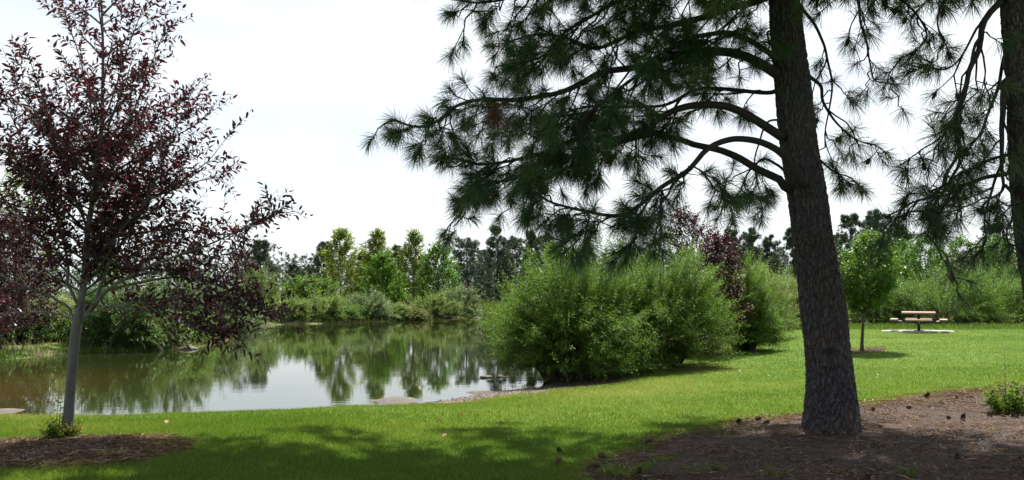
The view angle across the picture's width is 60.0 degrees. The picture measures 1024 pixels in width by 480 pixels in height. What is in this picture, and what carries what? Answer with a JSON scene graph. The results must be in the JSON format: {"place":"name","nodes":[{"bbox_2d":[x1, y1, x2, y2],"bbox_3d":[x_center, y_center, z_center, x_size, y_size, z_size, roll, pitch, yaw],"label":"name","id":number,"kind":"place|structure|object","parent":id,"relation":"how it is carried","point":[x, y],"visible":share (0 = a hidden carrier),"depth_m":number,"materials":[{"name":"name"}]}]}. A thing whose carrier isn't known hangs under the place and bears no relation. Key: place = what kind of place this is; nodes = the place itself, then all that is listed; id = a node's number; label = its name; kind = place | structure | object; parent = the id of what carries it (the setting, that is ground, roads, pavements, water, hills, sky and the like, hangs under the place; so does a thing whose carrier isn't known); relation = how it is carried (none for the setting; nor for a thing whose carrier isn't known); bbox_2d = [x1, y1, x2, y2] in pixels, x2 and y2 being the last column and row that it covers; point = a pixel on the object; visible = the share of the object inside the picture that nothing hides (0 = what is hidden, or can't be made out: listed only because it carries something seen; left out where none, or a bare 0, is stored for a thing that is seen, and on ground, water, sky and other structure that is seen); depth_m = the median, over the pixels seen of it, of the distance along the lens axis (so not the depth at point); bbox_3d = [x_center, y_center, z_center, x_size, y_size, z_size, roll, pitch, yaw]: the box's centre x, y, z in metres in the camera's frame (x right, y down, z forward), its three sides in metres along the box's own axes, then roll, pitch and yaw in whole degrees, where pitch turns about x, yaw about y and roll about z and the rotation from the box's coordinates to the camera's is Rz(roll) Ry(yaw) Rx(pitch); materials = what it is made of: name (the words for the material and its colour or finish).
{"place":"outdoors","nodes":[
{"label":"outdoors","id":0,"kind":"place"},
{"bbox_2d":[0,171,67,314],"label":"green tree","id":1,"kind":"object","parent":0,"point":[10,175],"visible":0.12,"depth_m":36.11,"materials":[{"name":"green plant"}]},
{"bbox_2d":[0,313,552,415],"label":"pond water","id":2,"kind":"structure","parent":0,"point":[333,365],"depth_m":22.80,"materials":[{"name":"liquid"}]},
{"bbox_2d":[477,298,522,315],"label":"channel reeds","id":3,"kind":"object","parent":2,"relation":"on","point":[494,307],"visible":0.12,"depth_m":85.46,"materials":[{"name":"green plant"}]},
{"bbox_2d":[0,0,1015,290],"label":"sky","id":4,"kind":"structure","parent":0,"point":[315,76],"materials":[{"name":"white"}]},
{"bbox_2d":[0,291,1023,479],"bbox_3d":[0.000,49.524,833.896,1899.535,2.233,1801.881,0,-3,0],"label":"ground","id":5,"kind":"structure","parent":0,"point":[116,349],"depth_m":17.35,"materials":[{"name":"green plant"}]},
{"bbox_2d":[0,408,24,413],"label":"sand bar","id":6,"kind":"object","parent":5,"relation":"on","point":[7,410],"visible":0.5,"depth_m":15.40,"materials":[{"name":"beige sand"}]},
{"bbox_2d":[0,208,70,348],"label":"cherry tree","id":7,"kind":"object","parent":5,"relation":"on","point":[9,267],"visible":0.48,"depth_m":28.40,"materials":[{"name":"purple plant"}]},
{"bbox_2d":[2,281,72,344],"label":"bank bush","id":8,"kind":"object","parent":5,"relation":"on","point":[39,331],"visible":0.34,"depth_m":30.70,"materials":[{"name":"green plant"}]},
{"bbox_2d":[34,289,112,341],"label":"bank bush","id":9,"kind":"object","parent":5,"relation":"on","point":[64,323],"visible":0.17,"depth_m":32.05,"materials":[{"name":"green plant"}]},
{"bbox_2d":[0,439,175,467],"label":"mulch bed","id":10,"kind":"object","parent":5,"relation":"on","point":[84,454],"visible":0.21,"depth_m":8.83,"materials":[{"name":"brown wood"}]},
{"bbox_2d":[36,392,85,437],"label":"sprouts","id":11,"kind":"object","parent":10,"relation":"on","point":[54,430],"visible":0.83,"depth_m":9.71,"materials":[{"name":"green plant"}]},
{"bbox_2d":[95,447,128,455],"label":"grass clump","id":12,"kind":"object","parent":10,"relation":"on","point":[104,452],"visible":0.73,"depth_m":8.51,"materials":[{"name":"green plant"}]},
{"bbox_2d":[0,0,317,434],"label":"cherry tree","id":13,"kind":"object","parent":10,"relation":"on","point":[108,150],"visible":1,"depth_m":9.71,"materials":[{"name":"purple plant"}]},
{"bbox_2d":[64,259,140,301],"bbox_3d":[-26.577,2.959,57.897,4.251,4.744,4.296,0,-3,0],"label":"green tree","id":14,"kind":"object","parent":5,"relation":"on","point":[106,279],"visible":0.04,"depth_m":57.36,"materials":[{"name":"green plant"}]},
{"bbox_2d":[48,277,180,348],"bbox_3d":[-14.161,2.486,31.452,4.881,3.015,3.697,1,-3,-10],"label":"bank bush","id":15,"kind":"object","parent":5,"relation":"on","point":[104,325],"visible":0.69,"depth_m":30.80,"materials":[{"name":"green plant"}]},
{"bbox_2d":[111,291,198,347],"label":"bank bush","id":16,"kind":"object","parent":5,"relation":"on","point":[126,339],"visible":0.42,"depth_m":31.41,"materials":[{"name":"green plant"}]},
{"bbox_2d":[123,250,231,324],"bbox_3d":[-13.780,1.946,35.864,4.811,4.282,3.650,0,-3,0],"label":"bank bush","id":17,"kind":"object","parent":5,"relation":"on","point":[158,288],"visible":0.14,"depth_m":35.74,"materials":[{"name":"green plant"}]},
{"bbox_2d":[177,346,197,349],"bbox_3d":[-11.630,3.929,31.809,0.771,0.271,0.451,0,-3,0],"label":"shore rock","id":18,"kind":"object","parent":5,"relation":"on","point":[186,348],"visible":0.44,"depth_m":31.65,"materials":[{"name":"stone"}]},
{"bbox_2d":[166,305,216,342],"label":"bank bush","id":19,"kind":"object","parent":5,"relation":"on","point":[201,338],"visible":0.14,"depth_m":34.09,"materials":[{"name":"green plant"}]},
{"bbox_2d":[173,268,255,331],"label":"bank bush","id":20,"kind":"object","parent":5,"relation":"on","point":[228,318],"visible":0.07,"depth_m":40.52,"materials":[{"name":"green plant"}]},
{"bbox_2d":[219,247,267,287],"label":"cherry tree","id":21,"kind":"object","parent":5,"relation":"on","point":[247,261],"visible":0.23,"depth_m":65.87,"materials":[{"name":"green plant"}]},
{"bbox_2d":[0,309,504,359],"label":"shore grass","id":22,"kind":"structure","parent":5,"relation":"on","point":[91,346],"depth_m":30.63,"materials":[{"name":"green plant"}]},
{"bbox_2d":[228,280,283,327],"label":"bank bush","id":23,"kind":"object","parent":5,"relation":"on","point":[257,321],"visible":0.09,"depth_m":49.77,"materials":[{"name":"green plant"}]},
{"bbox_2d":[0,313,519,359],"bbox_3d":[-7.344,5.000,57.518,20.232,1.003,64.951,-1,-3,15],"label":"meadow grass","id":24,"kind":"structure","parent":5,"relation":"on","point":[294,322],"depth_m":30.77,"materials":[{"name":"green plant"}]},
{"bbox_2d":[234,238,288,299],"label":"pine tree","id":25,"kind":"object","parent":5,"relation":"on","point":[258,257],"visible":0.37,"depth_m":81.61,"materials":[{"name":"green plant"}]},
{"bbox_2d":[240,261,293,303],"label":"bank bush","id":26,"kind":"object","parent":5,"relation":"on","point":[272,291],"visible":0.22,"depth_m":61.64,"materials":[{"name":"green plant"}]},
{"bbox_2d":[256,290,300,322],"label":"shore shrub","id":27,"kind":"object","parent":5,"relation":"on","point":[290,316],"visible":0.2,"depth_m":55.75,"materials":[{"name":"green plant"}]},
{"bbox_2d":[279,262,303,296],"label":"pine tree","id":28,"kind":"object","parent":5,"relation":"on","point":[289,271],"visible":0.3,"depth_m":97.57,"materials":[{"name":"green plant"}]},
{"bbox_2d":[264,293,326,323],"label":"shore shrub","id":29,"kind":"object","parent":5,"relation":"on","point":[304,315],"visible":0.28,"depth_m":56.38,"materials":[{"name":"green plant"}]},
{"bbox_2d":[271,270,342,301],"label":"round bush","id":30,"kind":"object","parent":5,"relation":"on","point":[308,288],"visible":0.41,"depth_m":65.45,"materials":[{"name":"green plant"}]},
{"bbox_2d":[292,241,346,296],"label":"pine tree","id":31,"kind":"object","parent":5,"relation":"on","point":[317,263],"visible":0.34,"depth_m":94.49,"materials":[{"name":"green plant"}]},
{"bbox_2d":[290,287,356,320],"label":"shore shrub","id":32,"kind":"object","parent":5,"relation":"on","point":[333,308],"visible":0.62,"depth_m":57.75,"materials":[{"name":"green plant"}]},
{"bbox_2d":[317,291,355,313],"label":"shore shrub","id":33,"kind":"object","parent":5,"relation":"on","point":[330,298],"visible":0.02,"depth_m":61.38,"materials":[{"name":"green plant"}]},
{"bbox_2d":[312,225,365,299],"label":"aspen tree","id":34,"kind":"object","parent":5,"relation":"on","point":[339,235],"visible":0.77,"depth_m":72.53,"materials":[{"name":"green plant"}]},
{"bbox_2d":[323,297,378,320],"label":"shore shrub","id":35,"kind":"object","parent":5,"relation":"on","point":[355,312],"visible":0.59,"depth_m":59.37,"materials":[{"name":"green plant"}]},
{"bbox_2d":[342,251,375,295],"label":"pine tree","id":36,"kind":"object","parent":5,"relation":"on","point":[359,258],"visible":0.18,"depth_m":99.69,"materials":[{"name":"green plant"}]},
{"bbox_2d":[345,283,402,318],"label":"shore shrub","id":37,"kind":"object","parent":5,"relation":"on","point":[379,308],"visible":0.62,"depth_m":60.89,"materials":[{"name":"green plant"}]},
{"bbox_2d":[351,227,400,297],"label":"aspen tree","id":38,"kind":"object","parent":5,"relation":"on","point":[378,241],"visible":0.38,"depth_m":73.70,"materials":[{"name":"green plant"}]},
{"bbox_2d":[355,250,410,304],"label":"cottonwood tree","id":39,"kind":"object","parent":5,"relation":"on","point":[387,277],"visible":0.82,"depth_m":69.52,"materials":[{"name":"green plant"}]},
{"bbox_2d":[367,396,419,403],"bbox_3d":[-2.226,3.074,16.980,1.488,0.100,1.800,0,-3,0],"label":"sand bar","id":40,"kind":"object","parent":5,"relation":"on","point":[398,399],"visible":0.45,"depth_m":16.81,"materials":[{"name":"beige sand"}]},
{"bbox_2d":[380,297,417,320],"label":"shore shrub","id":41,"kind":"object","parent":5,"relation":"on","point":[400,308],"visible":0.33,"depth_m":62.34,"materials":[{"name":"green plant"}]},
{"bbox_2d":[389,245,416,294],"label":"pine tree","id":42,"kind":"object","parent":5,"relation":"on","point":[395,254],"visible":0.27,"depth_m":99.45,"materials":[{"name":"green plant"}]},
{"bbox_2d":[392,227,435,306],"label":"aspen tree","id":43,"kind":"object","parent":5,"relation":"on","point":[414,241],"visible":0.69,"depth_m":74.64,"materials":[{"name":"green plant"}]},
{"bbox_2d":[392,304,436,320],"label":"shore shrub","id":44,"kind":"object","parent":5,"relation":"on","point":[419,312],"visible":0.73,"depth_m":62.46,"materials":[{"name":"green plant"}]},
{"bbox_2d":[403,288,469,317],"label":"shore shrub","id":45,"kind":"object","parent":5,"relation":"on","point":[440,302],"visible":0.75,"depth_m":65.48,"materials":[{"name":"green plant"}]},
{"bbox_2d":[414,241,463,306],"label":"cottonwood tree","id":46,"kind":"object","parent":5,"relation":"on","point":[445,263],"visible":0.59,"depth_m":71.40,"materials":[{"name":"green plant"}]},
{"bbox_2d":[440,280,484,316],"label":"shore shrub","id":47,"kind":"object","parent":5,"relation":"on","point":[469,308],"visible":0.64,"depth_m":67.60,"materials":[{"name":"green plant"}]},
{"bbox_2d":[459,282,486,308],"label":"shrub","id":48,"kind":"object","parent":5,"relation":"on","point":[467,294],"visible":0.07,"depth_m":83.65,"materials":[{"name":"green plant"}]},
{"bbox_2d":[439,236,511,302],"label":"pine tree","id":49,"kind":"object","parent":5,"relation":"on","point":[470,249],"visible":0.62,"depth_m":91.26,"materials":[{"name":"green plant"}]},
{"bbox_2d":[465,249,495,298],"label":"pine tree","id":50,"kind":"object","parent":5,"relation":"on","point":[481,251],"visible":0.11,"depth_m":103.60,"materials":[{"name":"green plant"}]},
{"bbox_2d":[466,390,494,393],"bbox_3d":[-0.606,3.160,18.314,1.200,0.080,0.960,0,-3,0],"label":"sand bar","id":51,"kind":"object","parent":5,"relation":"on","point":[480,392],"visible":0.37,"depth_m":18.24,"materials":[{"name":"sand"}]},
{"bbox_2d":[2,240,966,294],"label":"distant woods","id":52,"kind":"object","parent":5,"relation":"on","point":[285,264],"visible":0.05,"depth_m":129.52,"materials":[{"name":"green plant"}]},
{"bbox_2d":[470,223,522,303],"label":"pine tree","id":53,"kind":"object","parent":5,"relation":"on","point":[502,259],"visible":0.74,"depth_m":95.51,"materials":[{"name":"green plant"}]},
{"bbox_2d":[483,235,534,301],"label":"pine tree","id":54,"kind":"object","parent":5,"relation":"on","point":[518,245],"visible":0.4,"depth_m":98.43,"materials":[{"name":"green plant"}]},
{"bbox_2d":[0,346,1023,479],"bbox_3d":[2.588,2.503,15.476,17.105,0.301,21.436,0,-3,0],"label":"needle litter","id":55,"kind":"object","parent":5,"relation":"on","point":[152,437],"visible":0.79,"depth_m":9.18,"materials":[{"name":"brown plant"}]},
{"bbox_2d":[0,346,1023,479],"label":"fallen twigs","id":56,"kind":"object","parent":5,"relation":"on","point":[612,459],"depth_m":9.19,"materials":[{"name":"brown wood"}]},
{"bbox_2d":[0,346,1023,479],"bbox_3d":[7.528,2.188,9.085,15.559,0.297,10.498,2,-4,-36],"label":"mulch bed","id":57,"kind":"object","parent":5,"relation":"on","point":[797,449],"visible":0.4,"depth_m":9.07,"materials":[{"name":"brown wood"}]},
{"bbox_2d":[594,460,653,476],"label":"grass clump","id":58,"kind":"object","parent":57,"relation":"on","point":[613,470],"visible":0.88,"depth_m":8.21,"materials":[{"name":"green plant"}]},
{"bbox_2d":[637,459,655,471],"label":"weed","id":59,"kind":"object","parent":57,"relation":"on","point":[648,465],"visible":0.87,"depth_m":8.26,"materials":[{"name":"green plant"}]},
{"bbox_2d":[649,454,682,462],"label":"grass clump","id":60,"kind":"object","parent":57,"relation":"on","point":[652,458],"visible":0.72,"depth_m":8.86,"materials":[{"name":"plant"}]},
{"bbox_2d":[356,0,994,433],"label":"pine tree","id":61,"kind":"object","parent":57,"relation":"on","point":[592,140],"visible":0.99,"depth_m":10.36,"materials":[{"name":"green plant"}]},
{"bbox_2d":[680,461,730,472],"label":"grass clump","id":62,"kind":"object","parent":57,"relation":"on","point":[705,466],"visible":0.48,"depth_m":8.18,"materials":[{"name":"green plant"}]},
{"bbox_2d":[757,466,789,476],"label":"weed","id":63,"kind":"object","parent":57,"relation":"on","point":[777,473],"visible":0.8,"depth_m":7.77,"materials":[{"name":"green plant"}]},
{"bbox_2d":[658,0,1023,317],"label":"pine tree","id":64,"kind":"object","parent":57,"relation":"on","point":[935,224],"visible":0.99,"depth_m":9.34,"materials":[{"name":"green plant"}]},
{"bbox_2d":[891,464,918,478],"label":"weed","id":65,"kind":"object","parent":57,"relation":"on","point":[907,472],"visible":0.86,"depth_m":7.61,"materials":[{"name":"green plant"}]},
{"bbox_2d":[980,352,1023,413],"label":"shrub","id":66,"kind":"object","parent":57,"relation":"on","point":[1012,400],"visible":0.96,"depth_m":11.66,"materials":[{"name":"green plant"}]},
{"bbox_2d":[411,369,645,404],"bbox_3d":[-2.313,2.970,16.620,15.394,0.279,4.741,2,-4,-34],"label":"shore debris","id":67,"kind":"object","parent":5,"relation":"on","point":[500,394],"visible":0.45,"depth_m":17.78,"materials":[{"name":"brown plant"}]},
{"bbox_2d":[515,231,544,292],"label":"pine tree","id":68,"kind":"object","parent":5,"relation":"on","point":[532,242],"visible":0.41,"depth_m":99.56,"materials":[{"name":"green plant"}]},
{"bbox_2d":[533,234,556,284],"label":"pine tree","id":69,"kind":"object","parent":5,"relation":"on","point":[545,247],"visible":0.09,"depth_m":101.56,"materials":[{"name":"green plant"}]},
{"bbox_2d":[539,240,564,299],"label":"cottonwood tree","id":70,"kind":"object","parent":5,"relation":"on","point":[547,245],"visible":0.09,"depth_m":79.73,"materials":[{"name":"green plant"}]},
{"bbox_2d":[455,232,680,385],"bbox_3d":[1.449,1.314,20.703,5.226,4.238,5.282,-2,-4,33],"label":"willow bush","id":71,"kind":"object","parent":5,"relation":"on","point":[568,334],"visible":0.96,"depth_m":19.83,"materials":[{"name":"green plant"}]},
{"bbox_2d":[544,220,662,298],"bbox_3d":[2.865,1.434,25.534,4.963,4.353,5.092,0,-3,0],"label":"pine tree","id":72,"kind":"object","parent":5,"relation":"on","point":[610,257],"visible":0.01,"depth_m":25.52,"materials":[{"name":"green plant"}]},
{"bbox_2d":[589,368,648,379],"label":"bank grass","id":73,"kind":"structure","parent":5,"relation":"on","point":[613,375],"depth_m":20.23,"materials":[{"name":"plant"}]},
{"bbox_2d":[591,209,758,371],"bbox_3d":[3.570,1.311,21.976,5.168,4.084,4.738,0,-3,0],"label":"willow bush","id":74,"kind":"object","parent":5,"relation":"on","point":[684,308],"visible":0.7,"depth_m":21.09,"materials":[{"name":"green plant"}]},
{"bbox_2d":[650,202,742,323],"bbox_3d":[5.672,1.060,27.125,2.798,4.624,3.057,0,-3,0],"label":"cherry tree","id":75,"kind":"object","parent":5,"relation":"on","point":[688,216],"visible":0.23,"depth_m":27.01,"materials":[{"name":"purple plant"}]},
{"bbox_2d":[688,228,757,343],"bbox_3d":[5.857,1.447,25.485,2.200,3.663,2.168,0,-3,0],"label":"cherry tree","id":76,"kind":"object","parent":5,"relation":"on","point":[713,260],"visible":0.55,"depth_m":25.34,"materials":[{"name":"purple plant"}]},
{"bbox_2d":[715,229,744,285],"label":"pine tree","id":77,"kind":"object","parent":5,"relation":"on","point":[732,233],"visible":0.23,"depth_m":85.71,"materials":[{"name":"green plant"}]},
{"bbox_2d":[722,227,772,281],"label":"pine tree","id":78,"kind":"object","parent":5,"relation":"on","point":[749,239],"visible":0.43,"depth_m":83.40,"materials":[{"name":"green plant"}]},
{"bbox_2d":[707,246,801,353],"bbox_3d":[7.096,1.864,26.731,3.404,3.500,3.685,2,-4,-25],"label":"willow bush","id":79,"kind":"object","parent":5,"relation":"on","point":[761,330],"visible":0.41,"depth_m":26.13,"materials":[{"name":"green plant"}]},
{"bbox_2d":[736,249,801,335],"bbox_3d":[8.829,2.007,31.878,3.568,3.387,4.168,3,-4,-39],"label":"willow bush","id":80,"kind":"object","parent":5,"relation":"on","point":[792,325],"visible":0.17,"depth_m":31.50,"materials":[{"name":"green plant"}]},
{"bbox_2d":[742,263,797,289],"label":"hedge bush","id":81,"kind":"object","parent":5,"relation":"on","point":[781,277],"visible":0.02,"depth_m":43.51,"materials":[{"name":"green plant"}]},
{"bbox_2d":[754,234,792,285],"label":"pine tree","id":82,"kind":"object","parent":5,"relation":"on","point":[769,245],"visible":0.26,"depth_m":83.64,"materials":[{"name":"green plant"}]},
{"bbox_2d":[777,227,796,284],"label":"pine tree","id":83,"kind":"object","parent":5,"relation":"on","point":[789,241],"visible":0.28,"depth_m":87.77,"materials":[{"name":"green plant"}]},
{"bbox_2d":[772,277,801,325],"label":"hedge bush","id":84,"kind":"object","parent":5,"relation":"on","point":[796,299],"visible":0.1,"depth_m":37.26,"materials":[{"name":"green plant"}]},
{"bbox_2d":[779,274,859,324],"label":"hedge bush","id":85,"kind":"object","parent":5,"relation":"on","point":[792,284],"visible":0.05,"depth_m":39.24,"materials":[{"name":"green plant"}]},
{"bbox_2d":[834,213,873,281],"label":"pine tree","id":86,"kind":"object","parent":5,"relation":"on","point":[850,221],"visible":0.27,"depth_m":73.84,"materials":[{"name":"green plant"}]},
{"bbox_2d":[696,321,1023,329],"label":"rough grass","id":87,"kind":"structure","parent":5,"relation":"on","point":[933,326],"depth_m":36.99,"materials":[{"name":"green plant"}]},
{"bbox_2d":[844,272,891,324],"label":"hedge bush","id":88,"kind":"object","parent":5,"relation":"on","point":[855,317],"visible":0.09,"depth_m":40.80,"materials":[{"name":"green plant"}]},
{"bbox_2d":[852,347,885,353],"bbox_3d":[10.004,3.149,25.131,1.188,0.128,2.376,-3,-5,45],"label":"mulch bed","id":89,"kind":"object","parent":5,"relation":"on","point":[854,352],"visible":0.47,"depth_m":24.95,"materials":[{"name":"brown wood"}]},
{"bbox_2d":[838,228,907,350],"bbox_3d":[10.185,1.391,25.222,2.163,3.524,2.119,0,-3,0],"label":"young tree","id":90,"kind":"object","parent":89,"relation":"on","point":[863,296],"visible":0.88,"depth_m":24.97,"materials":[{"name":"green plant"}]},
{"bbox_2d":[844,208,906,301],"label":"pine tree","id":91,"kind":"object","parent":5,"relation":"on","point":[869,212],"visible":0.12,"depth_m":77.73,"materials":[{"name":"green plant"}]},
{"bbox_2d":[849,267,944,324],"bbox_3d":[17.628,2.736,42.030,6.108,3.223,4.522,0,-3,0],"label":"hedge bush","id":92,"kind":"object","parent":5,"relation":"on","point":[882,313],"visible":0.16,"depth_m":40.95,"materials":[{"name":"green plant"}]},
{"bbox_2d":[873,224,934,289],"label":"pine tree","id":93,"kind":"object","parent":5,"relation":"on","point":[906,237],"visible":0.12,"depth_m":81.35,"materials":[{"name":"green plant"}]},
{"bbox_2d":[882,235,932,306],"bbox_3d":[26.370,2.525,60.055,4.654,5.747,4.219,0,-3,0],"label":"green tree","id":94,"kind":"object","parent":5,"relation":"on","point":[902,245],"visible":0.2,"depth_m":59.57,"materials":[{"name":"green plant"}]},
{"bbox_2d":[882,330,953,332],"bbox_3d":[15.880,3.651,34.708,2.760,0.200,1.600,0,-3,0],"label":"concrete pad","id":95,"kind":"object","parent":5,"relation":"on","point":[924,331],"visible":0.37,"depth_m":34.10,"materials":[{"name":"grey concrete"}]},
{"bbox_2d":[890,311,947,330],"bbox_3d":[15.880,3.175,34.635,2.050,0.742,2.000,-1,-4,25],"label":"picnic table","id":96,"kind":"object","parent":95,"relation":"on","point":[918,319],"visible":0.99,"depth_m":34.46,"materials":[{"name":"beige wood"}]},
{"bbox_2d":[891,236,958,302],"bbox_3d":[26.917,2.114,57.888,4.505,5.621,5.148,0,-3,0],"label":"green tree","id":97,"kind":"object","parent":5,"relation":"on","point":[930,260],"visible":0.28,"depth_m":57.80,"materials":[{"name":"green plant"}]},
{"bbox_2d":[857,249,1023,325],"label":"hedge bush","id":98,"kind":"object","parent":5,"relation":"on","point":[982,314],"visible":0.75,"depth_m":40.02,"materials":[{"name":"green plant"}]},
{"bbox_2d":[927,235,994,284],"bbox_3d":[30.376,2.282,59.934,5.600,5.762,5.194,0,-3,0],"label":"green tree","id":99,"kind":"object","parent":5,"relation":"on","point":[958,244],"visible":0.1,"depth_m":59.84,"materials":[{"name":"green plant"}]},
{"bbox_2d":[920,253,1020,321],"bbox_3d":[23.612,2.487,46.038,7.601,3.711,4.577,0,-3,0],"label":"hedge bush","id":100,"kind":"object","parent":5,"relation":"on","point":[935,274],"visible":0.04,"depth_m":45.77,"materials":[{"name":"green plant"}]},
{"bbox_2d":[936,259,1023,323],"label":"hedge bush","id":101,"kind":"object","parent":5,"relation":"on","point":[1017,301],"visible":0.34,"depth_m":41.95,"materials":[{"name":"green plant"}]},
{"bbox_2d":[960,233,1023,306],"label":"green tree","id":102,"kind":"object","parent":5,"relation":"on","point":[997,260],"visible":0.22,"depth_m":55.70,"materials":[{"name":"green plant"}]},
{"bbox_2d":[974,223,1017,291],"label":"pine tree","id":103,"kind":"object","parent":5,"relation":"on","point":[983,240],"visible":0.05,"depth_m":79.71,"materials":[{"name":"green plant"}]},
{"bbox_2d":[928,254,1020,291],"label":"house","id":104,"kind":"structure","parent":0,"point":[964,263],"depth_m":95.59,"materials":[{"name":"beige paint"}]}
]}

